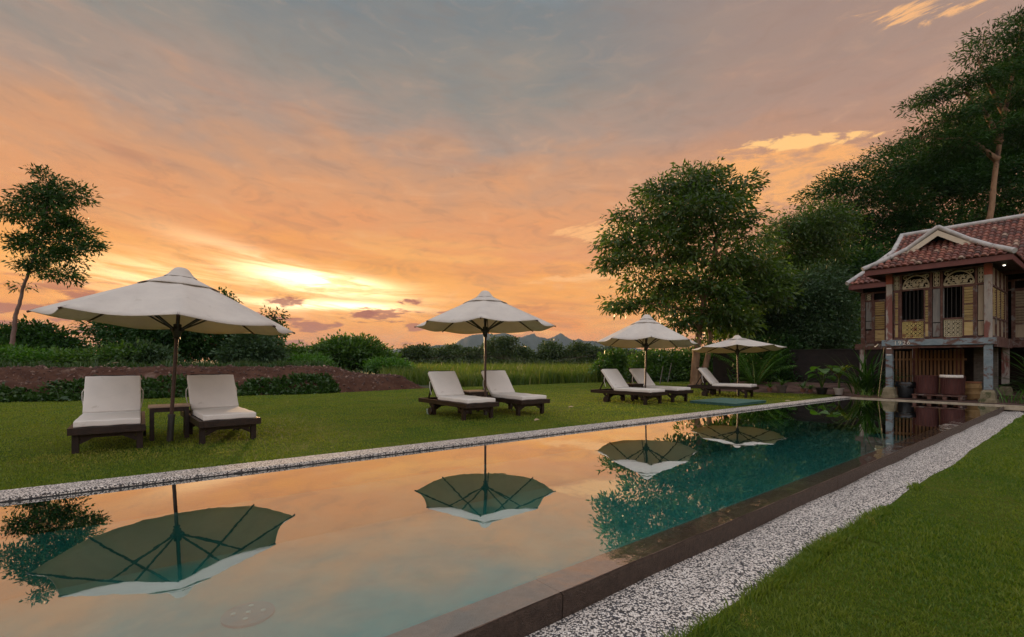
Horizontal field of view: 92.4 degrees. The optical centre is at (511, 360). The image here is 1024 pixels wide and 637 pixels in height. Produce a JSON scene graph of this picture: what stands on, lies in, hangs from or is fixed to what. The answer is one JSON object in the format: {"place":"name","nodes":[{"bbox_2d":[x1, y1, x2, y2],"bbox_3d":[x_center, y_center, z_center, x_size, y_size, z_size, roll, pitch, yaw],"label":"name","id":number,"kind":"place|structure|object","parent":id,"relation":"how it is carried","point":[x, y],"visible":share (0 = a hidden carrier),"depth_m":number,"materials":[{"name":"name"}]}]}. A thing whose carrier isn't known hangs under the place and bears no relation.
{"place":"outdoors","nodes":[
{"label":"outdoors","id":0,"kind":"place"},
{"bbox_2d":[0,356,368,373],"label":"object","id":1,"kind":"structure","parent":0,"point":[167,363],"depth_m":17.93,"materials":[{"name":"green plant"}]},
{"bbox_2d":[0,366,423,400],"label":"soil bank","id":2,"kind":"structure","parent":0,"point":[148,372],"depth_m":17.14,"materials":[{"name":"brown soil"}]},
{"bbox_2d":[0,342,79,364],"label":"bush","id":3,"kind":"object","parent":2,"relation":"on","point":[20,353],"visible":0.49,"depth_m":19.42,"materials":[{"name":"green plant"}]},
{"bbox_2d":[0,314,98,353],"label":"bush","id":4,"kind":"object","parent":2,"relation":"on","point":[34,334],"visible":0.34,"depth_m":23.56,"materials":[{"name":"green plant"}]},
{"bbox_2d":[0,163,112,346],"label":"tall tree","id":5,"kind":"object","parent":2,"relation":"on","point":[44,205],"visible":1,"depth_m":21.75,"materials":[{"name":"green plant"}]},
{"bbox_2d":[32,339,155,364],"bbox_3d":[-17.102,-0.143,20.348,4.601,1.566,2.872,0,0,0],"label":"bush","id":6,"kind":"object","parent":2,"relation":"on","point":[111,353],"visible":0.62,"depth_m":19.85,"materials":[{"name":"green plant"}]},
{"bbox_2d":[115,336,184,364],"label":"bush","id":7,"kind":"object","parent":2,"relation":"on","point":[161,352],"visible":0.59,"depth_m":20.56,"materials":[{"name":"green plant"}]},
{"bbox_2d":[0,371,340,402],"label":"creeper","id":8,"kind":"object","parent":2,"relation":"on","point":[326,384],"visible":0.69,"depth_m":15.36,"materials":[{"name":"green plant"}]},
{"bbox_2d":[0,364,419,394],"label":"soil clods","id":9,"kind":"object","parent":2,"relation":"on","point":[129,368],"visible":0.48,"depth_m":17.24,"materials":[{"name":"brown soil"}]},
{"bbox_2d":[0,382,834,489],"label":"lawn","id":10,"kind":"structure","parent":0,"point":[303,446],"depth_m":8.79,"materials":[{"name":"green plant"}]},
{"bbox_2d":[47,385,68,400],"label":"weed","id":11,"kind":"object","parent":10,"relation":"on","point":[62,398],"visible":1,"depth_m":13.59,"materials":[{"name":"green plant"}]},
{"bbox_2d":[67,375,145,453],"bbox_3d":[-5.515,0.665,6.761,0.766,0.910,1.980,0,0,-37],"label":"sun lounger","id":12,"kind":"object","parent":10,"relation":"on","point":[112,405],"visible":1,"depth_m":6.82,"materials":[{"name":"white fabric"}]},
{"bbox_2d":[26,267,294,441],"bbox_3d":[-4.695,-0.038,6.892,2.853,2.561,2.848,0,0,33],"label":"market umbrella","id":13,"kind":"object","parent":10,"relation":"on","point":[177,301],"visible":0.99,"depth_m":6.47,"materials":[{"name":"beige fabric"}]},
{"bbox_2d":[148,403,190,440],"bbox_3d":[-5.000,0.880,7.160,0.500,0.480,0.432,0,0,-36],"label":"side table","id":14,"kind":"object","parent":10,"relation":"on","point":[154,408],"visible":0.98,"depth_m":7.06,"materials":[{"name":"brown wood"}]},
{"bbox_2d":[180,374,260,444],"bbox_3d":[-4.438,0.665,7.405,0.766,0.910,1.980,0,0,-40],"label":"sun lounger","id":15,"kind":"object","parent":10,"relation":"on","point":[213,400],"visible":0.86,"depth_m":7.45,"materials":[{"name":"white fabric"}]},
{"bbox_2d":[418,371,498,420],"bbox_3d":[-1.135,0.665,10.051,0.766,0.910,1.980,0,0,-37],"label":"sun lounger","id":16,"kind":"object","parent":10,"relation":"on","point":[447,388],"visible":0.99,"depth_m":10.11,"materials":[{"name":"white fabric"}]},
{"bbox_2d":[463,390,488,413],"bbox_3d":[-0.820,0.880,10.660,0.500,0.480,0.432,0,0,-36],"label":"side table","id":17,"kind":"object","parent":10,"relation":"on","point":[474,392],"visible":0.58,"depth_m":10.50,"materials":[{"name":"brown wood"}]},
{"bbox_2d":[414,291,555,414],"bbox_3d":[-0.560,-0.115,10.234,2.741,2.712,2.740,0,0,-22],"label":"market umbrella","id":18,"kind":"object","parent":10,"relation":"on","point":[485,313],"visible":0.98,"depth_m":10.10,"materials":[{"name":"beige fabric"}]},
{"bbox_2d":[472,370,549,415],"bbox_3d":[-0.073,0.665,10.867,0.766,0.910,1.980,0,0,-35],"label":"sun lounger","id":19,"kind":"object","parent":10,"relation":"on","point":[500,387],"visible":0.81,"depth_m":10.70,"materials":[{"name":"white fabric"}]},
{"bbox_2d":[0,396,1023,636],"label":"swimming pool","id":20,"kind":"structure","parent":10,"relation":"in","point":[496,599],"depth_m":3.35,"materials":[{"name":"green tile"}]},
{"bbox_2d":[0,398,1002,636],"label":"water","id":21,"kind":"structure","parent":20,"relation":"in","point":[69,562],"depth_m":3.35,"materials":[{"name":"teal liquid"}]},
{"bbox_2d":[591,368,667,404],"bbox_3d":[3.103,0.665,13.164,0.766,0.910,1.980,0,0,-39],"label":"sun lounger","id":22,"kind":"object","parent":10,"relation":"on","point":[616,382],"visible":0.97,"depth_m":13.20,"materials":[{"name":"white fabric"}]},
{"bbox_2d":[627,383,642,400],"bbox_3d":[3.400,0.880,13.860,0.500,0.480,0.432,0,0,-38],"label":"side table","id":23,"kind":"object","parent":10,"relation":"on","point":[634,385],"visible":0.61,"depth_m":13.66,"materials":[{"name":"brown wood"}]},
{"bbox_2d":[596,314,698,387],"bbox_3d":[3.722,-0.026,13.608,2.576,2.538,2.568,0,0,32],"label":"market umbrella","id":24,"kind":"object","parent":10,"relation":"on","point":[646,331],"visible":0.99,"depth_m":13.46,"materials":[{"name":"beige fabric"}]},
{"bbox_2d":[628,368,692,402],"bbox_3d":[4.074,0.665,14.003,0.766,0.910,1.980,0,0,-38],"label":"sun lounger","id":25,"kind":"object","parent":10,"relation":"on","point":[638,375],"visible":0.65,"depth_m":13.83,"materials":[{"name":"white fabric"}]},
{"bbox_2d":[586,157,806,384],"bbox_3d":[7.928,-3.764,20.984,8.865,9.932,5.676,0,0,-23],"label":"broad tree","id":26,"kind":"object","parent":10,"relation":"on","point":[730,296],"visible":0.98,"depth_m":20.41,"materials":[{"name":"green plant"}]},
{"bbox_2d":[704,380,720,394],"bbox_3d":[6.750,0.880,16.550,0.432,0.480,0.500,0,0,42],"label":"side table","id":27,"kind":"object","parent":10,"relation":"on","point":[705,381],"visible":0.26,"depth_m":16.50,"materials":[{"name":"brown wood"}]},
{"bbox_2d":[687,367,758,397],"bbox_3d":[6.704,0.665,15.638,1.980,0.910,0.766,0,0,41],"label":"sun lounger","id":28,"kind":"object","parent":10,"relation":"on","point":[710,379],"visible":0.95,"depth_m":15.55,"materials":[{"name":"white fabric"}]},
{"bbox_2d":[690,398,765,405],"bbox_3d":[5.760,1.083,13.080,1.660,0.064,1.246,0,0,-38],"label":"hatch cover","id":29,"kind":"object","parent":10,"relation":"on","point":[727,401],"visible":1,"depth_m":12.75,"materials":[{"name":"teal"}]},
{"bbox_2d":[691,335,787,394],"bbox_3d":[7.368,0.196,16.015,2.708,2.092,2.708,1,-4,0],"label":"market umbrella","id":30,"kind":"object","parent":10,"relation":"on","point":[736,344],"visible":0.97,"depth_m":15.98,"materials":[{"name":"beige fabric"}]},
{"bbox_2d":[727,369,755,382],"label":"undergrowth clump","id":31,"kind":"object","parent":10,"relation":"on","point":[731,380],"visible":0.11,"depth_m":21.98,"materials":[{"name":"green plant"}]},
{"bbox_2d":[693,275,793,342],"bbox_3d":[11.991,-1.889,24.897,6.031,6.118,4.381,0,0,0],"label":"forked tree","id":32,"kind":"object","parent":10,"relation":"on","point":[719,338],"visible":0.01,"depth_m":24.42,"materials":[{"name":"green plant"}]},
{"bbox_2d":[707,342,796,384],"bbox_3d":[9.617,0.165,19.510,3.388,1.927,3.147,0,0,0],"label":"palm","id":33,"kind":"object","parent":10,"relation":"on","point":[752,378],"visible":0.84,"depth_m":19.51,"materials":[{"name":"green plant"}]},
{"bbox_2d":[733,375,774,383],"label":"fern","id":34,"kind":"object","parent":10,"relation":"on","point":[742,378],"visible":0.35,"depth_m":20.39,"materials":[{"name":"green plant"}]},
{"bbox_2d":[805,365,843,393],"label":"potted plant","id":35,"kind":"object","parent":10,"relation":"on","point":[821,389],"visible":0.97,"depth_m":16.31,"materials":[{"name":"green plant"}]},
{"bbox_2d":[0,0,1023,360],"label":"sky","id":36,"kind":"structure","parent":0,"point":[373,167],"materials":[{"name":"orange"}]},
{"bbox_2d":[393,333,643,352],"bbox_3d":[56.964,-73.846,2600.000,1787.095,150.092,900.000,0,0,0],"label":"hills","id":37,"kind":"structure","parent":0,"point":[531,340],"depth_m":2492.09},
{"bbox_2d":[184,361,1023,410],"bbox_3d":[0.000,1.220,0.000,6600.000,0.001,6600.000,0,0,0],"label":"ground","id":38,"kind":"structure","parent":0,"point":[425,386],"depth_m":16.40,"materials":[{"name":"soil"}]},
{"bbox_2d":[68,320,227,363],"bbox_3d":[-21.909,-1.812,30.178,9.483,5.392,7.212,0,0,0],"label":"bush","id":39,"kind":"object","parent":38,"relation":"on","point":[194,344],"visible":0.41,"depth_m":28.89,"materials":[{"name":"green plant"}]},
{"bbox_2d":[190,287,291,361],"bbox_3d":[-18.492,-2.106,33.252,7.099,6.018,5.934,0,0,0],"label":"dark tree","id":40,"kind":"object","parent":38,"relation":"on","point":[274,317],"visible":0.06,"depth_m":32.74,"materials":[{"name":"green plant"}]},
{"bbox_2d":[208,333,295,364],"bbox_3d":[-13.799,-0.488,26.134,4.344,2.921,3.582,0,0,0],"label":"bush","id":41,"kind":"object","parent":38,"relation":"on","point":[254,347],"visible":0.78,"depth_m":25.26,"materials":[{"name":"green plant"}]},
{"bbox_2d":[284,340,310,355],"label":"bush","id":42,"kind":"object","parent":38,"relation":"on","point":[299,349],"visible":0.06,"depth_m":35.58,"materials":[{"name":"green plant"}]},
{"bbox_2d":[283,351,337,365],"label":"bush","id":43,"kind":"object","parent":38,"relation":"on","point":[300,357],"visible":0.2,"depth_m":29.49,"materials":[{"name":"green plant"}]},
{"bbox_2d":[303,329,406,373],"bbox_3d":[-10.914,-0.480,34.037,6.778,3.481,5.642,0,0,-23],"label":"bush","id":44,"kind":"object","parent":38,"relation":"on","point":[345,350],"visible":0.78,"depth_m":32.72,"materials":[{"name":"green plant"}]},
{"bbox_2d":[356,354,415,373],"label":"bush","id":45,"kind":"object","parent":38,"relation":"on","point":[375,363],"visible":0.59,"depth_m":30.61,"materials":[{"name":"green plant"}]},
{"bbox_2d":[393,343,439,361],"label":"tree","id":46,"kind":"object","parent":38,"relation":"on","point":[413,352],"visible":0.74,"depth_m":76.86,"materials":[{"name":"green plant"}]},
{"bbox_2d":[432,342,462,362],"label":"tree","id":47,"kind":"object","parent":38,"relation":"on","point":[444,353],"visible":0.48,"depth_m":80.42,"materials":[{"name":"green plant"}]},
{"bbox_2d":[449,345,483,361],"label":"tree","id":48,"kind":"object","parent":38,"relation":"on","point":[458,353],"visible":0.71,"depth_m":78.44,"materials":[{"name":"green plant"}]},
{"bbox_2d":[479,333,526,362],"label":"tree","id":49,"kind":"object","parent":38,"relation":"on","point":[503,347],"visible":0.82,"depth_m":75.19,"materials":[{"name":"green plant"}]},
{"bbox_2d":[377,361,629,386],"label":"reeds","id":50,"kind":"object","parent":38,"relation":"on","point":[469,375],"visible":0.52,"depth_m":25.82,"materials":[{"name":"green plant"}]},
{"bbox_2d":[405,350,634,365],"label":"scrub","id":51,"kind":"object","parent":38,"relation":"on","point":[506,361],"visible":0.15,"depth_m":71.54,"materials":[{"name":"green plant"}]},
{"bbox_2d":[513,344,534,361],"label":"tree","id":52,"kind":"object","parent":38,"relation":"on","point":[523,349],"visible":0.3,"depth_m":78.12,"materials":[{"name":"green plant"}]},
{"bbox_2d":[527,338,568,361],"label":"tree","id":53,"kind":"object","parent":38,"relation":"on","point":[552,350],"visible":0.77,"depth_m":76.79,"materials":[{"name":"green plant"}]},
{"bbox_2d":[560,339,603,363],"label":"tree","id":54,"kind":"object","parent":38,"relation":"on","point":[577,348],"visible":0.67,"depth_m":75.86,"materials":[{"name":"green plant"}]},
{"bbox_2d":[587,347,630,377],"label":"bush","id":55,"kind":"object","parent":38,"relation":"on","point":[617,359],"visible":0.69,"depth_m":26.66,"materials":[{"name":"green plant"}]},
{"bbox_2d":[594,346,639,359],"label":"tree","id":56,"kind":"object","parent":38,"relation":"on","point":[626,349],"visible":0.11,"depth_m":75.04,"materials":[{"name":"green plant"}]},
{"bbox_2d":[622,342,716,381],"bbox_3d":[10.788,0.281,28.870,9.651,3.077,6.616,0,0,0],"label":"hedge","id":57,"kind":"object","parent":38,"relation":"on","point":[658,360],"visible":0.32,"depth_m":28.23,"materials":[{"name":"green plant"}]},
{"bbox_2d":[813,240,893,342],"bbox_3d":[19.252,-2.956,27.787,6.504,7.728,5.319,0,0,0],"label":"understorey tree","id":58,"kind":"object","parent":38,"relation":"on","point":[862,261],"visible":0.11,"depth_m":26.77,"materials":[{"name":"green plant"}]},
{"bbox_2d":[786,20,1023,265],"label":"rain tree","id":59,"kind":"object","parent":38,"relation":"on","point":[967,184],"visible":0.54,"depth_m":30.03,"materials":[{"name":"green plant"}]},
{"bbox_2d":[867,4,1023,219],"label":"slender tree","id":60,"kind":"object","parent":38,"relation":"on","point":[1010,67],"visible":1,"depth_m":24.77,"materials":[{"name":"green plant"}]},
{"bbox_2d":[525,410,1023,636],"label":"pebble path","id":61,"kind":"structure","parent":0,"point":[665,600],"depth_m":2.74,"materials":[{"name":"grey gravel"}]},
{"bbox_2d":[689,414,1023,636],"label":"lawn","id":62,"kind":"structure","parent":0,"point":[870,543],"depth_m":2.61,"materials":[{"name":"green plant"}]},
{"bbox_2d":[648,481,924,636],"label":"grass fringe","id":63,"kind":"object","parent":62,"relation":"on","point":[797,565],"depth_m":2.66,"materials":[{"name":"green plant"}]},
{"bbox_2d":[716,381,1023,404],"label":"bare earth","id":64,"kind":"structure","parent":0,"point":[792,387],"depth_m":17.06,"materials":[{"name":"brown soil"}]},
{"bbox_2d":[764,379,778,391],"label":"potted plant","id":65,"kind":"object","parent":64,"relation":"on","point":[770,385],"visible":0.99,"depth_m":17.54,"materials":[{"name":"green plant"}]},
{"bbox_2d":[729,327,813,381],"bbox_3d":[11.249,0.058,21.414,3.732,3.081,3.199,0,0,0],"label":"bush","id":66,"kind":"object","parent":64,"relation":"on","point":[789,343],"visible":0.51,"depth_m":20.87,"materials":[{"name":"green plant"}]},
{"bbox_2d":[776,375,790,392],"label":"potted plant","id":67,"kind":"object","parent":64,"relation":"on","point":[781,388],"visible":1,"depth_m":17.09,"materials":[{"name":"green plant"}]},
{"bbox_2d":[713,349,881,383],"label":"boundary wall","id":68,"kind":"structure","parent":64,"relation":"on","point":[806,360],"depth_m":19.97,"materials":[{"name":"brick"}]},
{"bbox_2d":[796,380,808,391],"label":"potted plant","id":69,"kind":"object","parent":64,"relation":"on","point":[802,384],"visible":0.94,"depth_m":17.22,"materials":[{"name":"green plant"}]},
{"bbox_2d":[744,257,861,348],"bbox_3d":[13.453,-1.966,22.544,5.928,5.591,4.340,0,0,0],"label":"olive tree","id":70,"kind":"object","parent":64,"relation":"on","point":[815,325],"visible":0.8,"depth_m":21.76,"materials":[{"name":"green plant"}]},
{"bbox_2d":[803,384,815,392],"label":"potted plant","id":71,"kind":"object","parent":64,"relation":"on","point":[809,389],"visible":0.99,"depth_m":16.96,"materials":[{"name":"green plant"}]},
{"bbox_2d":[763,309,860,348],"bbox_3d":[15.045,-0.914,24.379,6.387,3.431,4.235,0,0,-22],"label":"bush","id":72,"kind":"object","parent":64,"relation":"on","point":[845,337],"visible":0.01,"depth_m":23.62,"materials":[{"name":"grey plant"}]},
{"bbox_2d":[755,195,874,283],"bbox_3d":[15.503,-3.884,26.022,5.901,9.398,4.701,0,0,0],"label":"feathery tree","id":73,"kind":"object","parent":64,"relation":"on","point":[811,233],"visible":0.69,"depth_m":25.18,"materials":[{"name":"green plant"}]},
{"bbox_2d":[827,365,853,394],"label":"potted plant","id":74,"kind":"object","parent":64,"relation":"on","point":[838,391],"visible":0.85,"depth_m":16.02,"materials":[{"name":"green plant"}]},
{"bbox_2d":[814,346,910,394],"bbox_3d":[10.001,0.231,13.763,2.791,1.434,2.579,0,0,-40],"label":"palm clump","id":75,"kind":"object","parent":64,"relation":"on","point":[868,381],"visible":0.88,"depth_m":13.73,"materials":[{"name":"green plant"}]},
{"bbox_2d":[861,388,882,396],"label":"grass tuft","id":76,"kind":"object","parent":64,"relation":"on","point":[870,392],"visible":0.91,"depth_m":13.14,"materials":[{"name":"green plant"}]},
{"bbox_2d":[878,351,883,396],"bbox_3d":[9.694,0.304,12.880,0.138,1.306,0.029,0,0,27],"label":"stepladder pole","id":77,"kind":"object","parent":64,"relation":"on","point":[881,372],"visible":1,"depth_m":12.87,"materials":[{"name":"brown wood"}]},
{"bbox_2d":[894,381,915,397],"bbox_3d":[10.229,0.741,12.752,0.477,0.414,0.466,0,0,-38],"label":"rubbish bin","id":78,"kind":"object","parent":64,"relation":"on","point":[905,389],"visible":0.91,"depth_m":12.62,"materials":[{"name":"black plastic"}]},
{"bbox_2d":[845,214,1023,402],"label":"wooden house","id":79,"kind":"structure","parent":64,"relation":"on","point":[941,300],"depth_m":12.71,"materials":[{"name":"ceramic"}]},
{"bbox_2d":[893,265,983,339],"bbox_3d":[10.491,-1.390,12.140,0.054,1.701,1.740,0,0,-38],"label":"window frame","id":80,"kind":"structure","parent":79,"relation":"in","point":[976,283],"depth_m":12.05,"materials":[{"name":"brown wood"}]},
{"bbox_2d":[912,393,967,400],"bbox_3d":[10.693,0.891,12.279,0.574,0.112,0.974,0,0,-38],"label":"pallet","id":81,"kind":"object","parent":64,"relation":"on","point":[944,397],"visible":0.95,"depth_m":12.10,"materials":[{"name":"red paint"}]},
{"bbox_2d":[915,375,938,393],"bbox_3d":[10.543,0.599,12.470,0.477,0.470,0.478,0,0,-38],"label":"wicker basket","id":82,"kind":"object","parent":81,"relation":"on","point":[927,384],"visible":0.99,"depth_m":12.30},
{"bbox_2d":[940,376,965,394],"bbox_3d":[10.851,0.599,12.081,0.477,0.470,0.478,0,0,-38],"label":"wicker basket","id":83,"kind":"object","parent":81,"relation":"on","point":[952,386],"visible":0.86,"depth_m":11.91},
{"bbox_2d":[939,375,963,377],"bbox_3d":[10.720,0.376,11.990,0.198,0.069,0.466,0,0,-38],"label":"towel","id":84,"kind":"object","parent":83,"relation":"on","point":[951,376],"visible":1,"depth_m":11.91,"materials":[{"name":"white fabric"}]},
{"bbox_2d":[973,350,1023,390],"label":"palm clump","id":85,"kind":"object","parent":64,"relation":"on","point":[1021,386],"visible":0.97,"depth_m":11.49,"materials":[{"name":"green plant"}]},
{"bbox_2d":[996,385,1023,403],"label":"grass tuft","id":86,"kind":"object","parent":64,"relation":"on","point":[1020,400],"visible":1,"depth_m":11.10,"materials":[{"name":"green plant"}]},
{"bbox_2d":[965,381,981,399],"bbox_3d":[11.346,0.724,12.086,0.350,0.448,0.353,0,0,-38],"label":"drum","id":87,"kind":"object","parent":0,"point":[973,389],"visible":0.73,"depth_m":11.96,"materials":[{"name":"brown wood"}]}
]}

